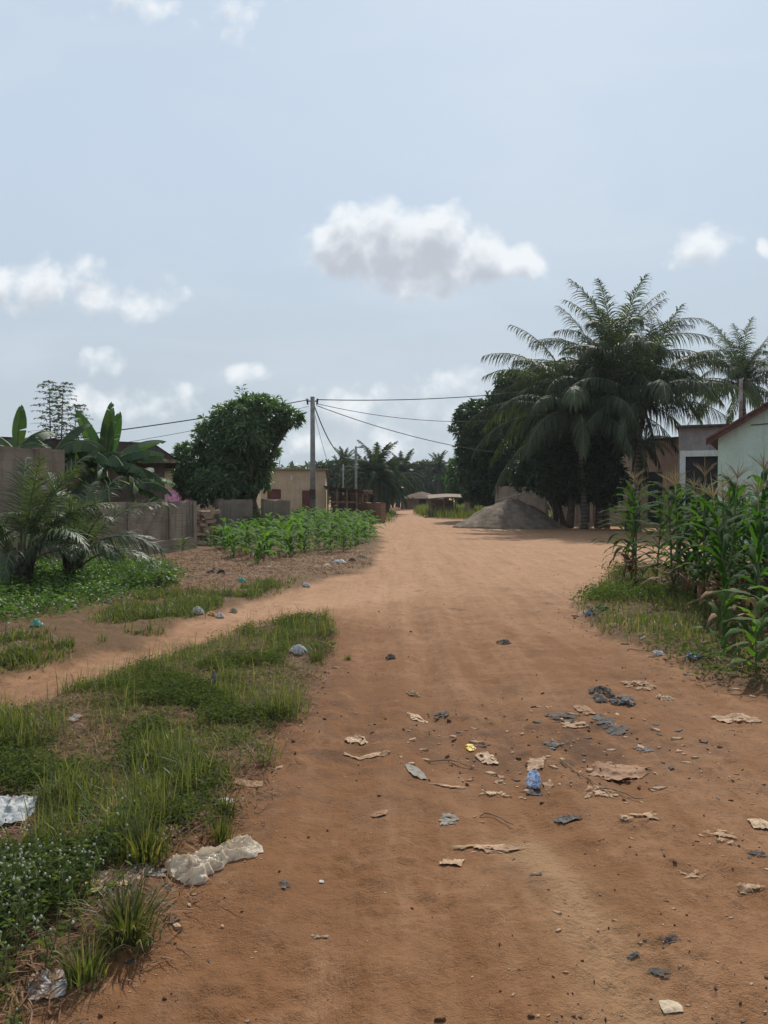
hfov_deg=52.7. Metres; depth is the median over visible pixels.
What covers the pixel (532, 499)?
unfinished wall
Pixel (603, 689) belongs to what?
plastic film
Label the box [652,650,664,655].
paper scrap
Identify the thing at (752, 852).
plastic film
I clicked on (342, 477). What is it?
utility pole
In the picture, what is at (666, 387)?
coconut palm
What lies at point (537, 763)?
paper scrap
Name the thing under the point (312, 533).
maize plant
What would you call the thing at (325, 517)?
maize plant
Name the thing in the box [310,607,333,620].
grass tuft
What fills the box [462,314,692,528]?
coconut palm
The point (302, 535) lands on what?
maize plant
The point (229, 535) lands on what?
maize plant
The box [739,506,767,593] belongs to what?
maize plant
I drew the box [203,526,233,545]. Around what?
maize plant
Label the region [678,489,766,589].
maize plant
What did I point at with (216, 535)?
maize plant
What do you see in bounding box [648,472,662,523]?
door
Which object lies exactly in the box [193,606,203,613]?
plastic bag
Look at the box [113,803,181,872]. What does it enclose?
grass tuft
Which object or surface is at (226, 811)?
grass tuft
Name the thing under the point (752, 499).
maize plant
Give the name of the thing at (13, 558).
oil palm
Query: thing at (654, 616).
grass
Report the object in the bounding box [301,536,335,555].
maize plant
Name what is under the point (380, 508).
brick wall
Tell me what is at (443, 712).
plastic film
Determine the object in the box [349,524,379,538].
maize plant
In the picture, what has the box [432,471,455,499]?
shade tree
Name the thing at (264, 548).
maize plant
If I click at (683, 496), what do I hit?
maize plant
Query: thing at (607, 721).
plastic film
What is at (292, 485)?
flat roofed house
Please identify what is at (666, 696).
paper scrap
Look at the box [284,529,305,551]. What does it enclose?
maize plant
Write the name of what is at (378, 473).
coconut palm
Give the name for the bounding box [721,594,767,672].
maize plant
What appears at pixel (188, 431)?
power cable
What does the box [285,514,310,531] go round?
maize plant
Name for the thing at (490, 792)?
paper strip
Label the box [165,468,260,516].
house
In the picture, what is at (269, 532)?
maize plant
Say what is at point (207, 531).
maize plant
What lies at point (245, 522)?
maize plant
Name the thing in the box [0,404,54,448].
banana plant
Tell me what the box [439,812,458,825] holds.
plastic film
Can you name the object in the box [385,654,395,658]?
plastic film
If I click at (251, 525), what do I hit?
maize plant
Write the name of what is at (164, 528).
block wall
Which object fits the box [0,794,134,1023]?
flowering weed
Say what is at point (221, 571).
plastic bag
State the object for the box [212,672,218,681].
food wrapper
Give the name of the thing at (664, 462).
long house
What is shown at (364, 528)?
maize plant
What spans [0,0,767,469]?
sky
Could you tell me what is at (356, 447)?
utility pole
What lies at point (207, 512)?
brick
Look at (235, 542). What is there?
maize plant
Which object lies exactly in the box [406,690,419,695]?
paper scrap
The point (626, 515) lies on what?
maize plant
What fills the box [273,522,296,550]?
maize plant
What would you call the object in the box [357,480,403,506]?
shade tree
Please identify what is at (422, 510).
tall grass
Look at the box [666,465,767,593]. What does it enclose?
maize plant
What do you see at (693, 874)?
paper scrap
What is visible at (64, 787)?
grass
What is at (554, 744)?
plastic film
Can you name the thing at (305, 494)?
door
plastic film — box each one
[129,864,166,876]
[278,879,290,888]
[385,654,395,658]
[434,710,449,716]
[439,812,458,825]
[496,639,510,643]
[523,789,542,795]
[543,738,564,748]
[545,712,577,721]
[553,812,590,822]
[588,686,615,696]
[592,714,615,727]
[606,724,628,734]
[626,951,639,958]
[632,745,653,751]
[647,966,671,977]
[659,934,682,947]
[746,849,765,857]
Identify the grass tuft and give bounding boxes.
[41,930,112,995]
[54,857,182,961]
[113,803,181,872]
[201,802,251,845]
[211,777,237,818]
[260,696,291,718]
[306,643,329,664]
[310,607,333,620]
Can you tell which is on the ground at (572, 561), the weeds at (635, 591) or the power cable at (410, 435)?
the weeds at (635, 591)
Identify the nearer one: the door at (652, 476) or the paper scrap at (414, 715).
the paper scrap at (414, 715)
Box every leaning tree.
[539,491,558,520]
[554,500,565,525]
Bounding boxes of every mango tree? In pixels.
[169,391,306,535]
[447,367,577,511]
[505,402,630,527]
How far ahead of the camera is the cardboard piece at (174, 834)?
3.55 m
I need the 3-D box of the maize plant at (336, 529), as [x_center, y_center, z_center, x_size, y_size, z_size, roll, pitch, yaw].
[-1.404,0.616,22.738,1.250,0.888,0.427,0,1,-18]
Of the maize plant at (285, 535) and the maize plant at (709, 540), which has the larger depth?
the maize plant at (285, 535)
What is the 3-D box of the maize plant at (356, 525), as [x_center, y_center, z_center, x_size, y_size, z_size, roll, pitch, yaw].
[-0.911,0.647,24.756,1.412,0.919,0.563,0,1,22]
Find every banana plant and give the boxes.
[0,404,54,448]
[7,424,110,465]
[65,402,167,502]
[65,452,125,503]
[100,468,175,502]
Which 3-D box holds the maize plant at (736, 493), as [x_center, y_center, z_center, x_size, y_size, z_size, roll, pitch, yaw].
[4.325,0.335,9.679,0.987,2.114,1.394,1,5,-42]
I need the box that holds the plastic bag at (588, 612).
[585,609,594,615]
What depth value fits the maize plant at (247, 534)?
19.92 m
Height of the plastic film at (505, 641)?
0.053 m
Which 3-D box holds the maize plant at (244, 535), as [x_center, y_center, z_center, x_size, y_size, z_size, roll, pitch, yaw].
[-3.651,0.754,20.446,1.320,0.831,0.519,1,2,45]
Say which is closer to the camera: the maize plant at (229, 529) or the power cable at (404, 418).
the maize plant at (229, 529)
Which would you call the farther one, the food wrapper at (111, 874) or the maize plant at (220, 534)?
the maize plant at (220, 534)
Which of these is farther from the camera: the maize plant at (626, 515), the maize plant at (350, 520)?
the maize plant at (350, 520)
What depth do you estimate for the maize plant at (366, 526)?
27.37 m
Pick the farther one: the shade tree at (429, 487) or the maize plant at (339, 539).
the shade tree at (429, 487)
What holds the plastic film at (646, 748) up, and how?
on the road
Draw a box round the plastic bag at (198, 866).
[164,834,263,884]
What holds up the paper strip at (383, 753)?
on the road
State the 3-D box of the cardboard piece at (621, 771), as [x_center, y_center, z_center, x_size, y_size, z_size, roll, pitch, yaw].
[1.367,1.514,4.548,0.295,0.063,0.369,1,2,44]
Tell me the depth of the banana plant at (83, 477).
20.34 m
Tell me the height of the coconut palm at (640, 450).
5.015 m
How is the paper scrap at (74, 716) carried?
on the ground at (572, 561)
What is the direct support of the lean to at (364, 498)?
on the ground at (572, 561)
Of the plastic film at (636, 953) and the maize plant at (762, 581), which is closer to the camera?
the plastic film at (636, 953)
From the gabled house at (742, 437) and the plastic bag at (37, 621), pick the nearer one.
the plastic bag at (37, 621)
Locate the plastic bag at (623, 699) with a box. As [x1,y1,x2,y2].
[608,695,635,704]
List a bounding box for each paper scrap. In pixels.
[68,714,81,720]
[345,735,367,744]
[371,809,387,816]
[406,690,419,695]
[408,713,427,722]
[439,858,463,865]
[475,751,498,763]
[527,756,545,770]
[543,781,552,788]
[561,720,588,727]
[592,693,607,701]
[617,811,661,819]
[621,680,655,689]
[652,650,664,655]
[656,694,674,700]
[659,1000,683,1012]
[677,869,704,878]
[703,828,736,843]
[736,882,763,893]
[747,818,767,828]
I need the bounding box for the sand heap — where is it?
[452,497,564,528]
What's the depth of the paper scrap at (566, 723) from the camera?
5.43 m
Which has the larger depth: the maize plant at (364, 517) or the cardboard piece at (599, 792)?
the maize plant at (364, 517)
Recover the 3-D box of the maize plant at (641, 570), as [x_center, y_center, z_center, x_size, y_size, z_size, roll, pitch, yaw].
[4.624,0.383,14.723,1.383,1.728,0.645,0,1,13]
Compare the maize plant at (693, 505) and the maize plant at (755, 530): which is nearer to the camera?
the maize plant at (755, 530)
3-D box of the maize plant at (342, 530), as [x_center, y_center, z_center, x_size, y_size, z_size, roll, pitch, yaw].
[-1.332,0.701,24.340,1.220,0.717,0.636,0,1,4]
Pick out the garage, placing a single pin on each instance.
(694, 448)
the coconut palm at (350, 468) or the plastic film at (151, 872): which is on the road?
the plastic film at (151, 872)
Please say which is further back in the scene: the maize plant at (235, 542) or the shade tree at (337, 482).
the shade tree at (337, 482)
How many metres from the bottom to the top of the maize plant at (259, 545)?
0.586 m
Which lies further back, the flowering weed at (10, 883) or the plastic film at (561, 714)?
the plastic film at (561, 714)
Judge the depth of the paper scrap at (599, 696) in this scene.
6.08 m
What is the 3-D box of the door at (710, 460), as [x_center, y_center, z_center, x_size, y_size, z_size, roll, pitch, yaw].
[13.009,-0.650,31.766,1.249,3.230,0.080,0,1,23]
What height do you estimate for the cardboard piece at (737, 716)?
0.028 m
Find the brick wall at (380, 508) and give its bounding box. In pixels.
[355,502,385,522]
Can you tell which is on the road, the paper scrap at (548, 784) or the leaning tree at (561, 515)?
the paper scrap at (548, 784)
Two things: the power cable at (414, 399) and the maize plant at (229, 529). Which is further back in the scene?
the power cable at (414, 399)
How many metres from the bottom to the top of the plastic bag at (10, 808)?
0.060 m
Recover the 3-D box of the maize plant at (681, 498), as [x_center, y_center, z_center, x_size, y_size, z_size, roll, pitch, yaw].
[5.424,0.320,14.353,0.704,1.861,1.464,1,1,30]
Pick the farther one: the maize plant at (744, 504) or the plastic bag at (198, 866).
the maize plant at (744, 504)
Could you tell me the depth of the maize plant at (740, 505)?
14.71 m
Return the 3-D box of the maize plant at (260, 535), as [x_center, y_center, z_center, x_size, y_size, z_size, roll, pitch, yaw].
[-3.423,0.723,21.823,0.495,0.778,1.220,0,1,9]
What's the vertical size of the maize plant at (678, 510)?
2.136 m
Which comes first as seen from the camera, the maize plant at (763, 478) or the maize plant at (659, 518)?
the maize plant at (763, 478)
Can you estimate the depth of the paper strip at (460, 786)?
4.35 m
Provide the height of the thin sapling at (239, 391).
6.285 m
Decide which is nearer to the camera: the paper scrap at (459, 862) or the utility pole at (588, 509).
the paper scrap at (459, 862)
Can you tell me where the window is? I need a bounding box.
[268,489,280,498]
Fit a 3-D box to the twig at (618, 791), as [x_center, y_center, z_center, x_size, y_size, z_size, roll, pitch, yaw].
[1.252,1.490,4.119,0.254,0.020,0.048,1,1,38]
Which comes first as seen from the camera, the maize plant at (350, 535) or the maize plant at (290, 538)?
the maize plant at (290, 538)
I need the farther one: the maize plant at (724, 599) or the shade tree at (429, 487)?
the shade tree at (429, 487)
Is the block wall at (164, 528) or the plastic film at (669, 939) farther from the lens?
the block wall at (164, 528)
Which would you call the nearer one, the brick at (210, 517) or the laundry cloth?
the brick at (210, 517)
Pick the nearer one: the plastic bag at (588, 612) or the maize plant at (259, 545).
the plastic bag at (588, 612)
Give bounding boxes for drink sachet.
[28,969,67,999]
[405,764,426,778]
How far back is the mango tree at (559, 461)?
38.15 m
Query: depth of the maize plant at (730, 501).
11.15 m
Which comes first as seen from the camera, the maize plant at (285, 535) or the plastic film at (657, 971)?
the plastic film at (657, 971)
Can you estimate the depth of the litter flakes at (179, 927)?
4.58 m
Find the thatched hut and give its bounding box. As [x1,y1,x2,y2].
[404,492,439,508]
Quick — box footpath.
[0,585,326,709]
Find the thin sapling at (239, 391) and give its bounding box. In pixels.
[234,384,248,399]
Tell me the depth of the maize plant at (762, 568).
9.26 m
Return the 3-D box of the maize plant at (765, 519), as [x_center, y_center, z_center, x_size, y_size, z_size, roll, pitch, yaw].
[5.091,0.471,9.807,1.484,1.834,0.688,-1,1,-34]
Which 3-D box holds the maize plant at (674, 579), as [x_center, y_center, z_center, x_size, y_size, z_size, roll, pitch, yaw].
[4.405,0.282,11.858,1.527,2.120,1.068,1,1,25]
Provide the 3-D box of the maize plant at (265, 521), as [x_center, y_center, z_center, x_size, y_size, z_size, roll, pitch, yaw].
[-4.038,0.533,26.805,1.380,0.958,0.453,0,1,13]
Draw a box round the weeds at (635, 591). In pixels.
[558,559,767,682]
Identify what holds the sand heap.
on the ground at (572, 561)
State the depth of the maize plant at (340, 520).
26.27 m
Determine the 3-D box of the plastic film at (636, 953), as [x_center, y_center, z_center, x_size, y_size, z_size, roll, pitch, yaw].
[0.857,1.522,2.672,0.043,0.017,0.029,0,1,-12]
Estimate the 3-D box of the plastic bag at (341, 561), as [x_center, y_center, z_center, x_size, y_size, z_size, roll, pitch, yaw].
[-1.007,1.114,17.482,0.311,0.094,0.270,0,1,5]
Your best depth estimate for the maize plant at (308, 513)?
32.31 m
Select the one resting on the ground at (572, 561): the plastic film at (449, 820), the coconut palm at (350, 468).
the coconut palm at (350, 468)
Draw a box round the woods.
[200,458,451,502]
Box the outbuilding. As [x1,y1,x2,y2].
[1,437,177,502]
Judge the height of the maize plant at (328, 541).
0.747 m
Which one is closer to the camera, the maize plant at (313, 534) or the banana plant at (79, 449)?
the banana plant at (79, 449)
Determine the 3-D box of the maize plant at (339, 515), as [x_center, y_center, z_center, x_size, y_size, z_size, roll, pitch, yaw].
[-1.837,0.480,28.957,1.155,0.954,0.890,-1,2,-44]
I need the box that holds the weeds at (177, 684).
[0,610,341,962]
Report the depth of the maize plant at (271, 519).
25.14 m
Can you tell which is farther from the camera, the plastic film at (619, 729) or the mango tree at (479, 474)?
the mango tree at (479, 474)
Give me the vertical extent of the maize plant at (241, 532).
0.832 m
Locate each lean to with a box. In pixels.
[323,486,363,515]
[351,490,372,502]
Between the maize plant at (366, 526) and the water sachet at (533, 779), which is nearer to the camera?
the water sachet at (533, 779)
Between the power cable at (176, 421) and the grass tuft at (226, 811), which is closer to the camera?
the grass tuft at (226, 811)
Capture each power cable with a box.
[49,399,308,438]
[130,406,308,441]
[315,408,355,458]
[316,390,536,400]
[316,405,513,454]
[319,404,509,421]
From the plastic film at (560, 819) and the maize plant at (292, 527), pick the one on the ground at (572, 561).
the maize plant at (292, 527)
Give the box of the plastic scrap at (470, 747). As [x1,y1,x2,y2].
[466,744,475,750]
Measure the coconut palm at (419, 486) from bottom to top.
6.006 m
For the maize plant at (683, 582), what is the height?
1.876 m
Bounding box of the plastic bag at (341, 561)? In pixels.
[333,559,346,563]
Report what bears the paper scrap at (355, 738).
on the road
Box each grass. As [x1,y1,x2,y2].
[0,531,374,673]
[0,602,340,1023]
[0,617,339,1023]
[381,501,552,522]
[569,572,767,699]
[572,559,767,687]
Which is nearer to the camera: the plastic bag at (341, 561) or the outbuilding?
the plastic bag at (341, 561)
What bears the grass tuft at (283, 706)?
on the ground at (572, 561)
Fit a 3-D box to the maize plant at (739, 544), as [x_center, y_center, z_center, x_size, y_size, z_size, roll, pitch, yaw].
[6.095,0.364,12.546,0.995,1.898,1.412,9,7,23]
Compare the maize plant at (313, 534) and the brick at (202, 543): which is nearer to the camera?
the maize plant at (313, 534)
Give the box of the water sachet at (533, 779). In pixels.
[526,770,540,788]
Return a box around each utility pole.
[306,397,317,511]
[342,464,343,494]
[355,446,363,494]
[587,505,589,521]
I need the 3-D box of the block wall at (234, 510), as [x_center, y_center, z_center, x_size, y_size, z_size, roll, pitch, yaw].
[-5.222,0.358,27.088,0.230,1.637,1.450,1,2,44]
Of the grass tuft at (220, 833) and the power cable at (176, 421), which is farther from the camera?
the power cable at (176, 421)
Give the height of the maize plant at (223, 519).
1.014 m
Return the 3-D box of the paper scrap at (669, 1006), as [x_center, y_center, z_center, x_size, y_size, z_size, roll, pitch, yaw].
[0.890,1.534,2.407,0.066,0.009,0.057,0,1,0]
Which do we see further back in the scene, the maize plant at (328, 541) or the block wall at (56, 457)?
the maize plant at (328, 541)
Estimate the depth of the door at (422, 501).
92.64 m
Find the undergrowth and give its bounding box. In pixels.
[0,552,201,622]
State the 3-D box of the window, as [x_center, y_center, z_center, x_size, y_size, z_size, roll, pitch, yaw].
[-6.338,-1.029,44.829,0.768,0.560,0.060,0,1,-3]
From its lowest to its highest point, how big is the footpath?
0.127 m
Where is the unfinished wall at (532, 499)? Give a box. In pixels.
[495,486,547,514]
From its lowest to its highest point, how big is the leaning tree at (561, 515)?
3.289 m
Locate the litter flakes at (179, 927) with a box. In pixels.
[37,553,767,1022]
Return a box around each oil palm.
[0,453,121,588]
[0,472,178,580]
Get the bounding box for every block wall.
[0,446,64,564]
[65,501,196,561]
[215,499,252,541]
[261,499,289,537]
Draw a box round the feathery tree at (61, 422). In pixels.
[28,380,92,493]
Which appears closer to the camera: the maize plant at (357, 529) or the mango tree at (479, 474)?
the maize plant at (357, 529)
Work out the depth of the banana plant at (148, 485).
21.33 m
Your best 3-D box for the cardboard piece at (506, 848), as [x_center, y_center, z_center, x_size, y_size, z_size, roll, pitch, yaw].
[0.458,1.537,3.541,0.378,0.029,0.104,0,1,0]
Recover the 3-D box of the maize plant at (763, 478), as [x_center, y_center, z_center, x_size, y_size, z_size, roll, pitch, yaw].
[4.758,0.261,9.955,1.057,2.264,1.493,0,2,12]
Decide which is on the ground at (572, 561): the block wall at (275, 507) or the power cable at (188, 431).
the block wall at (275, 507)
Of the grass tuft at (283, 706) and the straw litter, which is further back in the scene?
the straw litter
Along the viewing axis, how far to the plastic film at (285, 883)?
3.15 m
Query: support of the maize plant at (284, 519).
on the ground at (572, 561)
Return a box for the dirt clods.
[11,564,767,1023]
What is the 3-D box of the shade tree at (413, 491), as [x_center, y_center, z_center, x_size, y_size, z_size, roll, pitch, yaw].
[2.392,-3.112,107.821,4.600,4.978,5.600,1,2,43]
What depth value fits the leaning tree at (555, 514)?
40.77 m
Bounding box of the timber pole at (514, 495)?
[497,491,531,500]
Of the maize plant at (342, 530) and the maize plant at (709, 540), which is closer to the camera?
the maize plant at (709, 540)
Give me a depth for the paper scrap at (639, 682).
6.49 m
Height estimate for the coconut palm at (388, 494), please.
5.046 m
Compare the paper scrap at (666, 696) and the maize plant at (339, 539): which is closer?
the paper scrap at (666, 696)
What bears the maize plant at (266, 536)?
on the ground at (572, 561)
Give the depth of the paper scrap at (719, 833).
3.57 m
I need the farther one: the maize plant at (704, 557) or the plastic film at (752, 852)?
the maize plant at (704, 557)
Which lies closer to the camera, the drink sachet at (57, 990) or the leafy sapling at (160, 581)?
the drink sachet at (57, 990)
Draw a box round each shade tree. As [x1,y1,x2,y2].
[315,459,331,495]
[326,455,340,496]
[332,469,357,494]
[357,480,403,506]
[395,479,417,506]
[412,459,436,494]
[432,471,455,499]
[441,455,478,508]
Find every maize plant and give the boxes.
[170,537,196,552]
[197,530,222,545]
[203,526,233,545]
[211,517,240,545]
[212,526,218,543]
[215,525,250,546]
[218,533,243,550]
[219,530,246,558]
[221,519,248,535]
[223,521,263,555]
[227,523,258,549]
[229,522,280,558]
[234,525,261,554]
[235,520,256,544]
[239,520,260,544]
[245,539,277,563]
[252,525,272,549]
[254,512,275,539]
[255,514,281,535]
[258,520,279,555]
[259,532,280,556]
[260,515,281,537]
[262,526,280,553]
[267,532,301,557]
[269,516,309,545]
[271,529,308,550]
[272,526,295,554]
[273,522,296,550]
[275,519,301,533]
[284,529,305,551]
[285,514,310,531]
[292,521,314,540]
[292,526,312,553]
[293,509,318,524]
[294,525,324,550]
[295,513,323,533]
[295,519,331,548]
[301,512,330,533]
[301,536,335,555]
[306,511,337,533]
[316,521,339,544]
[318,518,355,546]
[321,522,339,544]
[321,525,337,549]
[325,512,344,526]
[325,521,361,545]
[326,523,361,544]
[328,528,357,551]
[332,529,353,549]
[334,518,370,543]
[335,518,349,538]
[336,520,376,546]
[338,513,368,533]
[342,527,364,548]
[345,511,376,535]
[349,518,375,536]
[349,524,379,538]
[352,521,360,544]
[354,513,386,537]
[359,518,369,541]
[366,513,383,533]
[592,490,664,576]
[598,474,674,576]
[604,468,667,580]
[610,479,692,584]
[621,465,714,592]
[635,465,728,598]
[646,469,709,582]
[654,479,688,574]
[654,481,691,561]
[657,476,725,588]
[658,476,729,595]
[659,462,751,605]
[662,481,721,598]
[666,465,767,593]
[668,457,767,613]
[668,472,767,626]
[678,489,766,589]
[684,590,754,652]
[689,477,752,574]
[697,471,767,592]
[697,492,767,590]
[702,499,767,609]
[705,490,728,573]
[707,571,767,658]
[708,482,766,590]
[709,489,760,580]
[712,491,767,615]
[716,454,767,604]
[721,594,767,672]
[724,476,767,638]
[731,484,766,582]
[736,494,764,571]
[737,518,767,597]
[739,482,760,555]
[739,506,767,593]
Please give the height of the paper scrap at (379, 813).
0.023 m
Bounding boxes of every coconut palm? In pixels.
[324,446,358,479]
[338,440,410,502]
[341,450,383,498]
[360,457,414,512]
[390,448,424,509]
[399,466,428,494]
[421,450,448,493]
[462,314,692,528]
[494,302,701,527]
[509,273,718,526]
[537,303,761,530]
[607,424,676,531]
[673,316,767,424]
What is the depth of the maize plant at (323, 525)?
23.67 m
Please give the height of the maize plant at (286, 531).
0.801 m
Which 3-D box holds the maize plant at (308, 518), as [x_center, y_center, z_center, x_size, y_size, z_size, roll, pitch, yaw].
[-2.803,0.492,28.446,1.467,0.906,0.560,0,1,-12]
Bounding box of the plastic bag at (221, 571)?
[216,569,225,573]
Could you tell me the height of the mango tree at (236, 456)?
5.752 m
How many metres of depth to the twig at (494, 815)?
3.90 m
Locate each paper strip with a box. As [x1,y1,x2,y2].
[344,750,389,759]
[431,783,464,788]
[482,789,504,794]
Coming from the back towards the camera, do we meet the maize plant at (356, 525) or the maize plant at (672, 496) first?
the maize plant at (356, 525)
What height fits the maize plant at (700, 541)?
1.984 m
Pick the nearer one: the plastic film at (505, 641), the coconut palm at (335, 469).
the plastic film at (505, 641)
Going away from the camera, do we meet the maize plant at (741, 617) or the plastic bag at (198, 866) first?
the plastic bag at (198, 866)
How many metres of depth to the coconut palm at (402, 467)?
91.45 m
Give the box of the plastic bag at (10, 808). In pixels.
[0,794,36,825]
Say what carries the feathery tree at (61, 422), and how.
on the ground at (572, 561)
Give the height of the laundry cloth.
1.086 m
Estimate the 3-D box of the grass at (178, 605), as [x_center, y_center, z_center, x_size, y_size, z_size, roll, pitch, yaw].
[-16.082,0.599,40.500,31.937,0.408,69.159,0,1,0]
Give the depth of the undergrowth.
12.19 m
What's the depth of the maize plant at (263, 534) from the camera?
18.86 m
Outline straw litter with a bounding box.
[64,544,377,625]
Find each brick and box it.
[197,540,207,544]
[200,510,210,514]
[205,515,213,518]
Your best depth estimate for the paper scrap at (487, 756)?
4.83 m
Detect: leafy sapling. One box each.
[107,538,128,563]
[149,568,178,588]
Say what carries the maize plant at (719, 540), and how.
on the ground at (572, 561)
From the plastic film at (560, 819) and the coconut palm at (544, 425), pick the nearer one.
the plastic film at (560, 819)
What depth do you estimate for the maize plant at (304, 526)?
24.35 m
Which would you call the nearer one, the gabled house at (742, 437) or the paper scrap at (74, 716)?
the paper scrap at (74, 716)
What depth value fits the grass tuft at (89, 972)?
2.54 m
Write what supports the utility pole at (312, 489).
on the ground at (572, 561)
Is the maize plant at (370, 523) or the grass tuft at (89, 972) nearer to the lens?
the grass tuft at (89, 972)
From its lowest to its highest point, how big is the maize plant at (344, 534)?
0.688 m
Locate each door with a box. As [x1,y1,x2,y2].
[302,491,309,510]
[419,498,425,505]
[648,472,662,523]
[685,456,717,531]
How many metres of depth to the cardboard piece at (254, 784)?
4.31 m
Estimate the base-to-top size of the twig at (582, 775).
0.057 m
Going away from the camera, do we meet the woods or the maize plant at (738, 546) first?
the maize plant at (738, 546)
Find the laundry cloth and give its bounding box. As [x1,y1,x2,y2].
[167,489,190,501]
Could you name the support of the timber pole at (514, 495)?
on the unfinished wall at (532, 499)
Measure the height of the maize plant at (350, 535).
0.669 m
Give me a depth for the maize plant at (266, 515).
27.55 m
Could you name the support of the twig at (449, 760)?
on the road
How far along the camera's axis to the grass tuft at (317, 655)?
7.44 m
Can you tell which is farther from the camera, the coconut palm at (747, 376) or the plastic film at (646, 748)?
the coconut palm at (747, 376)
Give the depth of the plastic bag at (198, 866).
3.30 m
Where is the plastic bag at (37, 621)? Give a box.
[30,618,43,626]
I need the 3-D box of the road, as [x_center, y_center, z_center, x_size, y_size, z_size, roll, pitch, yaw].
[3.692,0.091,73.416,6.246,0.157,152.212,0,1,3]
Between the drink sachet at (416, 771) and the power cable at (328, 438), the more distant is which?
the power cable at (328, 438)
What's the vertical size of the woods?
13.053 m
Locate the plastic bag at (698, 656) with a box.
[686,652,701,659]
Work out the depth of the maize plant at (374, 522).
30.04 m
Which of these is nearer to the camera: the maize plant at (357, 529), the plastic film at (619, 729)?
the plastic film at (619, 729)
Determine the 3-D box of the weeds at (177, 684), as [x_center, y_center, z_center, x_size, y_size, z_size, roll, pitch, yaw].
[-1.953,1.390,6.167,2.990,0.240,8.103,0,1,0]
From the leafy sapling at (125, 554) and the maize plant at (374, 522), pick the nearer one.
the leafy sapling at (125, 554)
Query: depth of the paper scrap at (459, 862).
3.41 m
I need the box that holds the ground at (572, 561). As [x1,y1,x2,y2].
[0,497,767,1023]
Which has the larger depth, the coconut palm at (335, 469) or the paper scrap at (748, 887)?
the coconut palm at (335, 469)
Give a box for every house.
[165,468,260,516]
[261,468,328,513]
[562,437,678,524]
[706,379,767,551]
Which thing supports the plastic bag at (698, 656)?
on the ground at (572, 561)
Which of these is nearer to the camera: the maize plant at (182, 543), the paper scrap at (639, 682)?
the paper scrap at (639, 682)
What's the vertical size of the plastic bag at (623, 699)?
0.051 m
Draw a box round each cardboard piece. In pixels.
[155,824,177,838]
[234,778,262,786]
[452,844,523,852]
[573,704,594,714]
[584,785,618,797]
[588,761,651,780]
[710,713,761,722]
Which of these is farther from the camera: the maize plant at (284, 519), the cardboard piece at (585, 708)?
the maize plant at (284, 519)
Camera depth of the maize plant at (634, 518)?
13.84 m
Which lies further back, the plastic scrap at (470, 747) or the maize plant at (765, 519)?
the maize plant at (765, 519)
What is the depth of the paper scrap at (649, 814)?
3.76 m
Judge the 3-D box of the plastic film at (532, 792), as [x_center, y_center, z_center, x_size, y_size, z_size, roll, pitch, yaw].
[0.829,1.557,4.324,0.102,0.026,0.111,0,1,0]
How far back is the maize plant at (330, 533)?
21.39 m
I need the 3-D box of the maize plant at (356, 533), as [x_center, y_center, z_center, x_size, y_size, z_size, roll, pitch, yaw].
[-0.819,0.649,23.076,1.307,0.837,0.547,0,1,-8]
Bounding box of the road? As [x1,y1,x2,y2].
[10,507,767,1023]
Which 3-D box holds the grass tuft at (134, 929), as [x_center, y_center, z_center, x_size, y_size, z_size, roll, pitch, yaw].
[-0.935,1.419,2.769,0.447,0.268,0.484,0,1,0]
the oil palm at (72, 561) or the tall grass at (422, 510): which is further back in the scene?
the tall grass at (422, 510)
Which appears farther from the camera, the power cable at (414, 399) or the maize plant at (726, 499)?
the power cable at (414, 399)
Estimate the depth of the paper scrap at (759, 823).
3.73 m
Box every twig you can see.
[428,760,473,766]
[479,812,512,824]
[560,758,609,793]
[596,787,642,798]
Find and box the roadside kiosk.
[427,494,470,516]
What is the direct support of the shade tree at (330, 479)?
on the ground at (572, 561)
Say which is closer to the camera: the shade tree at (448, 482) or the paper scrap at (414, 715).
the paper scrap at (414, 715)
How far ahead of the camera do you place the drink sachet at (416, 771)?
4.51 m
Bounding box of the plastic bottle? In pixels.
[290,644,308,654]
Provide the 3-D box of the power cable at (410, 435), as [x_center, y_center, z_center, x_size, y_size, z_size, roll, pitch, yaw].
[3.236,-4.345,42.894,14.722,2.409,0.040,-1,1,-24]
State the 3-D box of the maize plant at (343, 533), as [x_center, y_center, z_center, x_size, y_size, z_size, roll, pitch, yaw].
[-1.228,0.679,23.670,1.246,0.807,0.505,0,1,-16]
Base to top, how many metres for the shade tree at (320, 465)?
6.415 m
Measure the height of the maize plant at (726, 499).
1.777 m
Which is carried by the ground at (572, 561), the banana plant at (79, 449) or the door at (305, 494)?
the banana plant at (79, 449)
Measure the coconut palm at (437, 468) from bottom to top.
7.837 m
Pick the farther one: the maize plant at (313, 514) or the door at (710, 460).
the door at (710, 460)
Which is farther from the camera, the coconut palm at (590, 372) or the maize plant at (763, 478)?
the coconut palm at (590, 372)
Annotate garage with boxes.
[676,424,728,531]
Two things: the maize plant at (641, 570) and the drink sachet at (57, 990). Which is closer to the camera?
the drink sachet at (57, 990)
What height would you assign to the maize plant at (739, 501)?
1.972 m
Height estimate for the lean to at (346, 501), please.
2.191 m
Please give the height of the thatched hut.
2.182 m
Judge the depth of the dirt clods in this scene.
3.81 m
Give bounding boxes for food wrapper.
[83,869,140,891]
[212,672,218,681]

